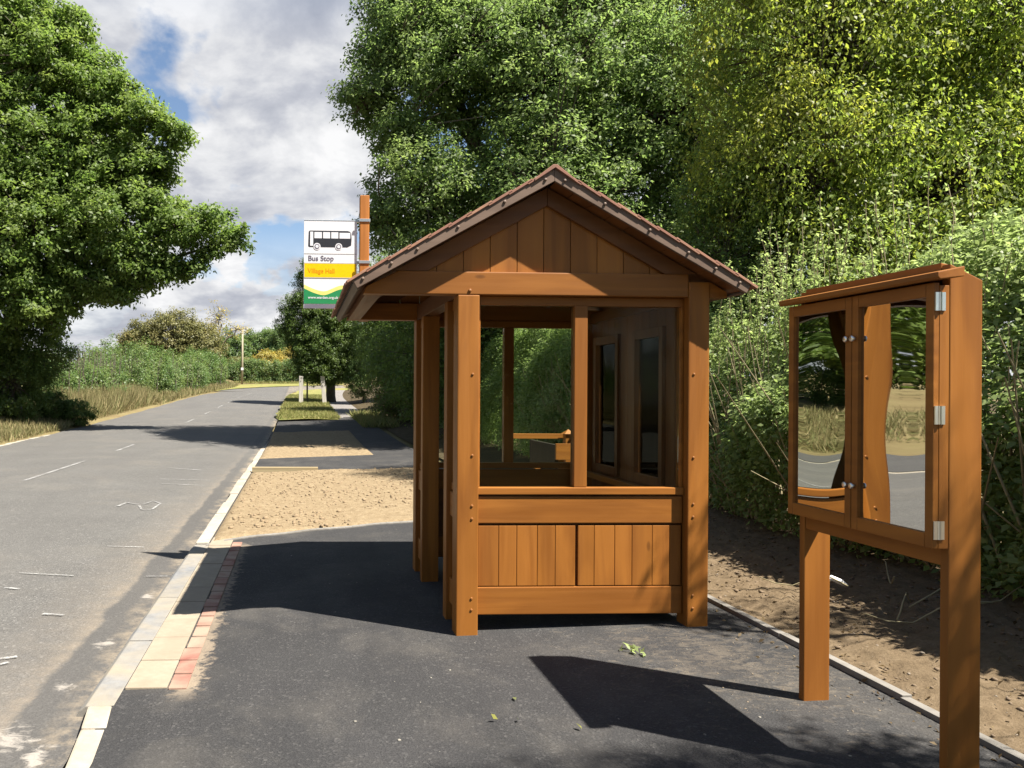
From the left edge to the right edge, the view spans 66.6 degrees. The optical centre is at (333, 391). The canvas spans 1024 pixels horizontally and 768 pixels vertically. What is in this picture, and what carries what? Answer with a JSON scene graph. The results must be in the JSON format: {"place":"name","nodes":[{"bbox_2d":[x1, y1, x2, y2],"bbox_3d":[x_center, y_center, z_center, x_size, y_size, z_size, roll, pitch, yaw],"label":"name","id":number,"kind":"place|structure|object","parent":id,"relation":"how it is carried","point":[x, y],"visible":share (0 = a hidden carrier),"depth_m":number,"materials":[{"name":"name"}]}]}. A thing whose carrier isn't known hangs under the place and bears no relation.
{"place":"outdoors","nodes":[
{"label":"outdoors","id":0,"kind":"place"},
{"bbox_2d":[0,408,86,443],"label":"verge grass","id":1,"kind":"structure","parent":0,"point":[11,429],"depth_m":25.89,"materials":[{"name":"plant"}]},
{"bbox_2d":[36,380,160,420],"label":"tall dry grass","id":2,"kind":"structure","parent":0,"point":[104,401],"depth_m":37.41,"materials":[{"name":"beige plant"}]},
{"bbox_2d":[0,391,293,767],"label":"road","id":3,"kind":"structure","parent":0,"point":[79,523],"depth_m":8.29,"materials":[{"name":"grey asphalt"}]},
{"bbox_2d":[0,435,47,445],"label":"kerb","id":4,"kind":"structure","parent":3,"relation":"on","point":[20,440],"depth_m":22.59,"materials":[{"name":"beige concrete"}]},
{"bbox_2d":[0,468,205,664],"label":"spray marks","id":5,"kind":"object","parent":3,"relation":"on","point":[73,575],"visible":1,"depth_m":6.41,"materials":[{"name":"paint"}]},
{"bbox_2d":[25,400,231,479],"bbox_3d":[-6.214,0.844,35.260,0.494,1.336,57.005,0,0,-2],"label":"road marking","id":6,"kind":"object","parent":3,"relation":"on","point":[84,461],"visible":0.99,"depth_m":15.54,"materials":[{"name":"paint"}]},
{"bbox_2d":[76,545,207,716],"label":"boarding kerb","id":7,"kind":"structure","parent":3,"relation":"on","point":[109,687],"depth_m":4.67,"materials":[{"name":"grey concrete"}]},
{"bbox_2d":[65,432,272,767],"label":"kerb","id":8,"kind":"structure","parent":3,"relation":"on","point":[83,753],"depth_m":3.54,"materials":[{"name":"grey concrete"}]},
{"bbox_2d":[152,381,238,404],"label":"roadside grass","id":9,"kind":"structure","parent":0,"point":[169,396],"depth_m":58.57,"materials":[{"name":"plant"}]},
{"bbox_2d":[234,380,343,383],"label":"grass verge","id":10,"kind":"structure","parent":0,"point":[270,382],"depth_m":89.01,"materials":[{"name":"green plant"}]},
{"bbox_2d":[329,390,361,417],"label":"path","id":11,"kind":"structure","parent":0,"point":[342,406],"depth_m":44.55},
{"bbox_2d":[0,0,1012,379],"label":"sky","id":12,"kind":"structure","parent":0,"point":[249,77],"materials":[{"name":"white"}]},
{"bbox_2d":[0,377,1021,767],"bbox_3d":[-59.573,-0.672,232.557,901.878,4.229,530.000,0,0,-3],"label":"ground","id":13,"kind":"structure","parent":0,"point":[152,405],"depth_m":34.82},
{"bbox_2d":[0,311,82,421],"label":"bush","id":14,"kind":"object","parent":13,"relation":"on","point":[32,374],"visible":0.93,"depth_m":27.21,"materials":[{"name":"green plant"}]},
{"bbox_2d":[34,387,98,426],"bbox_3d":[-10.309,0.700,29.070,2.374,1.714,1.618,0,0,-3],"label":"bush","id":15,"kind":"object","parent":13,"relation":"on","point":[66,409],"visible":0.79,"depth_m":28.80,"materials":[{"name":"green plant"}]},
{"bbox_2d":[21,333,165,394],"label":"hedge","id":16,"kind":"object","parent":13,"relation":"on","point":[109,368],"visible":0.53,"depth_m":44.81,"materials":[{"name":"green plant"}]},
{"bbox_2d":[0,0,257,414],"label":"oak tree","id":17,"kind":"object","parent":13,"relation":"on","point":[78,180],"visible":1,"depth_m":25.69,"materials":[{"name":"green plant"}]},
{"bbox_2d":[114,306,229,361],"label":"thorn tree","id":18,"kind":"object","parent":13,"relation":"on","point":[182,335],"visible":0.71,"depth_m":77.85,"materials":[{"name":"green plant"}]},
{"bbox_2d":[127,340,229,392],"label":"hedge","id":19,"kind":"object","parent":13,"relation":"on","point":[197,369],"visible":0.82,"depth_m":63.81,"materials":[{"name":"green plant"}]},
{"bbox_2d":[204,299,251,363],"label":"sparse tree","id":20,"kind":"object","parent":13,"relation":"on","point":[218,317],"visible":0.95,"depth_m":81.44,"materials":[{"name":"green plant"}]},
{"bbox_2d":[220,326,256,361],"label":"distant tree","id":21,"kind":"object","parent":13,"relation":"on","point":[235,346],"visible":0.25,"depth_m":147.66,"materials":[{"name":"green plant"}]},
{"bbox_2d":[225,356,255,377],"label":"shrub","id":22,"kind":"object","parent":13,"relation":"on","point":[237,357],"visible":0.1,"depth_m":103.13,"materials":[{"name":"green plant"}]},
{"bbox_2d":[241,330,243,383],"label":"utility pole","id":23,"kind":"object","parent":13,"relation":"on","point":[242,368],"visible":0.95,"depth_m":87.50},
{"bbox_2d":[243,326,274,377],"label":"distant tree","id":24,"kind":"object","parent":13,"relation":"on","point":[255,340],"visible":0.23,"depth_m":152.62,"materials":[{"name":"green plant"}]},
{"bbox_2d":[251,348,283,380],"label":"shrub","id":25,"kind":"object","parent":13,"relation":"on","point":[269,354],"visible":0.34,"depth_m":103.08,"materials":[{"name":"yellow plant"}]},
{"bbox_2d":[260,322,296,380],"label":"distant tree","id":26,"kind":"object","parent":13,"relation":"on","point":[275,343],"visible":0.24,"depth_m":147.46,"materials":[{"name":"green plant"}]},
{"bbox_2d":[215,383,342,390],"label":"grass verge","id":27,"kind":"object","parent":13,"relation":"on","point":[256,385],"depth_m":82.30,"materials":[{"name":"green plant"}]},
{"bbox_2d":[224,357,363,383],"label":"hedge","id":28,"kind":"object","parent":27,"relation":"on","point":[250,369],"visible":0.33,"depth_m":91.24,"materials":[{"name":"green plant"}]},
{"bbox_2d":[268,347,296,377],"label":"shrub","id":29,"kind":"object","parent":13,"relation":"on","point":[280,354],"visible":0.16,"depth_m":105.08,"materials":[{"name":"yellow plant"}]},
{"bbox_2d":[221,386,344,391],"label":"road bend","id":30,"kind":"object","parent":13,"relation":"on","point":[282,389],"visible":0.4,"depth_m":73.18,"materials":[{"name":"grey asphalt"}]},
{"bbox_2d":[313,388,347,389],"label":"grass verge","id":31,"kind":"object","parent":13,"relation":"on","point":[335,389],"depth_m":72.77,"materials":[{"name":"green plant"}]},
{"bbox_2d":[353,322,369,351],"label":"distant tree","id":32,"kind":"object","parent":13,"relation":"on","point":[361,336],"visible":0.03,"depth_m":148.24,"materials":[{"name":"green plant"}]},
{"bbox_2d":[356,297,541,436],"bbox_3d":[3.663,-1.531,21.244,5.802,6.009,4.201,0,0,40],"label":"woodland tree","id":33,"kind":"object","parent":13,"relation":"on","point":[407,394],"visible":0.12,"depth_m":21.39,"materials":[{"name":"green plant"}]},
{"bbox_2d":[513,429,570,468],"bbox_3d":[2.933,1.023,9.201,1.300,1.072,1.200,0,0,-3],"label":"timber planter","id":34,"kind":"object","parent":13,"relation":"on","point":[540,451],"visible":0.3,"depth_m":9.21,"materials":[{"name":"brown wood"}]},
{"bbox_2d":[657,0,1023,321],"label":"birch tree","id":35,"kind":"object","parent":13,"relation":"on","point":[902,71],"visible":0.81,"depth_m":9.54,"materials":[{"name":"green plant"}]},
{"bbox_2d":[708,494,1023,753],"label":"soil bank","id":36,"kind":"structure","parent":13,"relation":"on","point":[906,656],"depth_m":4.72,"materials":[{"name":"brown soil"}]},
{"bbox_2d":[439,150,1023,600],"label":"hedge","id":37,"kind":"object","parent":36,"relation":"on","point":[747,424],"visible":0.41,"depth_m":6.92,"materials":[{"name":"green plant"}]},
{"bbox_2d":[758,576,847,586],"bbox_3d":[3.255,1.312,5.221,0.537,0.105,0.010,0,0,37],"label":"fallen branch","id":38,"kind":"object","parent":36,"relation":"on","point":[799,582],"visible":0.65,"depth_m":5.24,"materials":[{"name":"brown wood"}]},
{"bbox_2d":[830,575,847,587],"bbox_3d":[3.452,1.306,5.152,0.158,0.084,0.051,0,0,9],"label":"plastic pipe","id":39,"kind":"object","parent":36,"relation":"on","point":[840,580],"visible":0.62,"depth_m":5.14,"materials":[{"name":"white plastic"}]},
{"bbox_2d":[708,509,1023,752],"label":"soil clods","id":40,"kind":"object","parent":36,"relation":"on","point":[936,654],"visible":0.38,"depth_m":4.90,"materials":[{"name":"brown soil"}]},
{"bbox_2d":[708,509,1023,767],"bbox_3d":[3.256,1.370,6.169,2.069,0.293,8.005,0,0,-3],"label":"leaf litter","id":41,"kind":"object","parent":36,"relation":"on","point":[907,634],"visible":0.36,"depth_m":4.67,"materials":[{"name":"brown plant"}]},
{"bbox_2d":[711,526,1023,735],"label":"pebbles","id":42,"kind":"object","parent":36,"relation":"on","point":[908,673],"visible":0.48,"depth_m":4.84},
{"bbox_2d":[884,560,894,583],"bbox_3d":[3.810,1.250,5.149,0.010,0.103,0.536,0,0,31],"label":"fallen branch","id":43,"kind":"object","parent":36,"relation":"on","point":[888,574],"visible":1,"depth_m":5.14,"materials":[{"name":"brown wood"}]},
{"bbox_2d":[896,592,911,619],"bbox_3d":[3.465,1.294,4.554,0.315,0.136,0.010,0,0,-39],"label":"fallen branch","id":44,"kind":"object","parent":36,"relation":"on","point":[898,616],"visible":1,"depth_m":4.52,"materials":[{"name":"brown wood"}]},
{"bbox_2d":[862,601,992,622],"bbox_3d":[3.450,1.279,4.369,0.639,0.164,0.010,0,0,17],"label":"fallen branch","id":45,"kind":"object","parent":36,"relation":"on","point":[923,616],"visible":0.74,"depth_m":4.38,"materials":[{"name":"brown wood"}]},
{"bbox_2d":[909,577,996,607],"bbox_3d":[3.964,1.249,4.712,0.877,0.171,0.010,0,0,-13],"label":"fallen branch","id":46,"kind":"object","parent":36,"relation":"on","point":[917,602],"visible":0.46,"depth_m":4.64,"materials":[{"name":"brown wood"}]},
{"bbox_2d":[980,585,1023,603],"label":"fallen branch","id":47,"kind":"object","parent":36,"relation":"on","point":[1005,596],"visible":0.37,"depth_m":4.51,"materials":[{"name":"brown wood"}]},
{"bbox_2d":[89,417,1023,767],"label":"pavement","id":48,"kind":"structure","parent":0,"point":[301,663],"depth_m":3.79,"materials":[{"name":"grey asphalt"}]},
{"bbox_2d":[125,537,232,689],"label":"buff paving","id":49,"kind":"structure","parent":48,"relation":"on","point":[157,666],"depth_m":4.89,"materials":[{"name":"beige concrete"}]},
{"bbox_2d":[168,542,241,689],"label":"red paving","id":50,"kind":"structure","parent":48,"relation":"on","point":[186,666],"depth_m":4.88,"materials":[{"name":"red brick"}]},
{"bbox_2d":[252,467,317,471],"bbox_3d":[-0.929,1.496,14.323,1.250,0.095,0.140,0,0,-3],"label":"timber board","id":51,"kind":"object","parent":48,"relation":"on","point":[271,469],"visible":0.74,"depth_m":14.25,"materials":[{"name":"brown wood"}]},
{"bbox_2d":[275,390,341,419],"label":"grass verge","id":52,"kind":"object","parent":48,"relation":"on","point":[319,392],"depth_m":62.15,"materials":[{"name":"green plant"}]},
{"bbox_2d":[299,376,302,401],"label":"wooden post","id":53,"kind":"object","parent":52,"relation":"on","point":[300,388],"visible":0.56,"depth_m":45.95,"materials":[{"name":"brown wood"}]},
{"bbox_2d":[306,379,307,400],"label":"sapling stake","id":54,"kind":"object","parent":52,"relation":"on","point":[306,391],"visible":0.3,"depth_m":47.43,"materials":[{"name":"brown wood"}]},
{"bbox_2d":[270,257,363,401],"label":"yew tree","id":55,"kind":"object","parent":52,"relation":"on","point":[318,342],"visible":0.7,"depth_m":46.60,"materials":[{"name":"green plant"}]},
{"bbox_2d":[320,376,326,402],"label":"wooden post","id":56,"kind":"object","parent":52,"relation":"on","point":[323,390],"visible":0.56,"depth_m":46.02,"materials":[{"name":"brown wood"}]},
{"bbox_2d":[206,520,412,545],"bbox_3d":[0.248,1.530,8.315,3.463,0.156,0.288,0,0,-24],"label":"edging strip","id":57,"kind":"object","parent":48,"relation":"on","point":[314,529],"visible":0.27,"depth_m":8.21,"materials":[{"name":"beige concrete"}]},
{"bbox_2d":[213,467,412,540],"bbox_3d":[0.187,1.496,10.996,3.220,0.147,6.748,0,0,-3],"label":"soil strip","id":58,"kind":"object","parent":48,"relation":"on","point":[358,514],"visible":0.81,"depth_m":10.13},
{"bbox_2d":[228,510,350,528],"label":"gravel","id":59,"kind":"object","parent":58,"relation":"on","point":[273,524],"visible":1,"depth_m":8.75,"materials":[{"name":"beige gravel"}]},
{"bbox_2d":[230,467,412,513],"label":"pale clods","id":60,"kind":"object","parent":58,"relation":"on","point":[339,492],"visible":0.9,"depth_m":11.29,"materials":[{"name":"beige soil"}]},
{"bbox_2d":[260,430,372,458],"bbox_3d":[-0.582,1.450,21.745,2.690,0.230,9.103,0,0,-3],"label":"soil strip","id":61,"kind":"object","parent":48,"relation":"on","point":[311,444],"visible":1,"depth_m":20.50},
{"bbox_2d":[347,408,403,427],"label":"weeds","id":62,"kind":"object","parent":48,"relation":"on","point":[365,419],"visible":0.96,"depth_m":28.24,"materials":[{"name":"green plant"}]},
{"bbox_2d":[231,529,851,756],"bbox_3d":[0.811,1.500,5.590,3.123,0.098,5.889,0,0,-3],"label":"grit","id":63,"kind":"object","parent":48,"relation":"on","point":[492,677],"visible":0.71,"depth_m":3.45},
{"bbox_2d":[331,164,757,635],"bbox_3d":[1.273,0.087,5.585,2.528,2.900,2.178,0,0,-3],"label":"bus shelter","id":64,"kind":"object","parent":48,"relation":"on","point":[613,519],"visible":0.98,"depth_m":4.70,"materials":[{"name":"brown wood"}]},
{"bbox_2d":[304,195,369,321],"bbox_3d":[0.025,-1.135,6.406,0.563,1.070,0.093,0,0,-3],"label":"bus stop sign","id":65,"kind":"object","parent":64,"relation":"attached to","point":[331,262],"visible":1,"depth_m":6.39,"materials":[{"name":"white metal"}]},
{"bbox_2d":[439,321,570,467],"bbox_3d":[1.476,0.029,6.347,1.313,1.236,0.078,0,0,-3],"label":"window frame","id":66,"kind":"structure","parent":64,"relation":"in","point":[508,327],"depth_m":6.31,"materials":[{"name":"brown wood"}]},
{"bbox_2d":[478,296,683,494],"bbox_3d":[1.548,0.029,4.726,1.313,1.236,0.078,0,0,-3],"label":"window frame","id":67,"kind":"structure","parent":64,"relation":"in","point":[579,306],"depth_m":4.70,"materials":[{"name":"brown wood"}]},
{"bbox_2d":[593,334,620,475],"bbox_3d":[2.202,0.106,6.005,0.070,1.093,0.478,0,0,-3],"label":"window frame","id":68,"kind":"structure","parent":64,"relation":"in","point":[606,349],"depth_m":6.03,"materials":[{"name":"brown wood"}]},
{"bbox_2d":[631,326,665,485],"bbox_3d":[2.234,0.106,5.291,0.070,1.093,0.468,0,0,-3],"label":"window frame","id":69,"kind":"structure","parent":64,"relation":"in","point":[648,358],"depth_m":5.31,"materials":[{"name":"brown wood"}]},
{"bbox_2d":[620,642,645,655],"bbox_3d":[1.711,1.470,4.265,0.115,0.074,0.160,0,0,-42],"label":"leafy sprig","id":70,"kind":"object","parent":48,"relation":"on","point":[633,647],"visible":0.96,"depth_m":4.25,"materials":[{"name":"green plant"}]},
{"bbox_2d":[614,619,885,715],"bbox_3d":[2.157,1.471,4.103,0.802,0.028,1.405,0,0,-3],"label":"debris","id":71,"kind":"object","parent":48,"relation":"on","point":[738,674],"visible":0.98,"depth_m":3.91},
{"bbox_2d":[708,594,1023,765],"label":"edging","id":72,"kind":"object","parent":48,"relation":"on","point":[905,698],"visible":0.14,"depth_m":3.69,"materials":[{"name":"grey concrete"}]},
{"bbox_2d":[779,263,981,767],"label":"notice board","id":73,"kind":"object","parent":48,"relation":"on","point":[885,411],"visible":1,"depth_m":2.96,"materials":[{"name":"brown wood"}]},
{"bbox_2d":[788,297,852,527],"bbox_3d":[2.185,0.090,3.387,0.042,0.984,0.408,0,0,-3],"label":"door","id":74,"kind":"structure","parent":73,"relation":"in","point":[820,347],"depth_m":3.39,"materials":[{"name":"brown wood"}]},
{"bbox_2d":[848,283,945,548],"bbox_3d":[2.213,0.090,2.968,0.043,0.984,0.423,0,0,-5],"label":"door","id":75,"kind":"structure","parent":73,"relation":"in","point":[896,412],"depth_m":2.95,"materials":[{"name":"brown wood"}]},
{"bbox_2d":[343,386,1022,502],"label":"woodland floor","id":76,"kind":"structure","parent":0,"point":[489,453],"depth_m":22.07,"materials":[{"name":"brown soil"}]},
{"bbox_2d":[340,352,375,402],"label":"bush","id":77,"kind":"object","parent":76,"relation":"on","point":[362,394],"visible":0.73,"depth_m":45.84,"materials":[{"name":"green plant"}]},
{"bbox_2d":[355,321,388,388],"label":"woodland tree","id":78,"kind":"object","parent":76,"relation":"on","point":[366,359],"depth_m":45.56,"materials":[{"name":"green plant"}]},
{"bbox_2d":[344,248,412,407],"bbox_3d":[3.152,-3.162,37.378,5.750,9.006,5.812,0,0,-3],"label":"woodland tree","id":79,"kind":"object","parent":76,"relation":"on","point":[362,345],"visible":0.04,"depth_m":37.07,"materials":[{"name":"green plant"}]},
{"bbox_2d":[367,363,413,422],"bbox_3d":[2.748,0.118,29.632,2.459,2.733,4.254,0,0,-26],"label":"bush","id":80,"kind":"object","parent":76,"relation":"on","point":[386,410],"visible":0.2,"depth_m":29.51,"materials":[{"name":"green plant"}]},
{"bbox_2d":[357,321,442,420],"bbox_3d":[3.901,-2.559,28.679,6.795,8.028,5.032,0,0,29],"label":"woodland tree","id":81,"kind":"object","parent":76,"relation":"on","point":[380,353],"visible":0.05,"depth_m":29.02,"materials":[{"name":"green plant"}]},
{"bbox_2d":[321,0,876,390],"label":"oak tree","id":82,"kind":"object","parent":76,"relation":"on","point":[570,65],"visible":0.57,"depth_m":18.99,"materials":[{"name":"green plant"}]},
{"bbox_2d":[661,100,821,411],"bbox_3d":[5.548,-1.508,10.811,3.887,5.483,2.648,0,0,-19],"label":"evergreen tree","id":83,"kind":"object","parent":76,"relation":"on","point":[741,265],"visible":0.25,"depth_m":10.31,"materials":[{"name":"green plant"}]},
{"bbox_2d":[756,194,1000,412],"bbox_3d":[9.142,-0.901,12.907,4.184,6.053,4.268,0,0,-3],"label":"woodland tree","id":84,"kind":"object","parent":76,"relation":"on","point":[792,296],"depth_m":13.56,"materials":[{"name":"green plant"}]}
]}

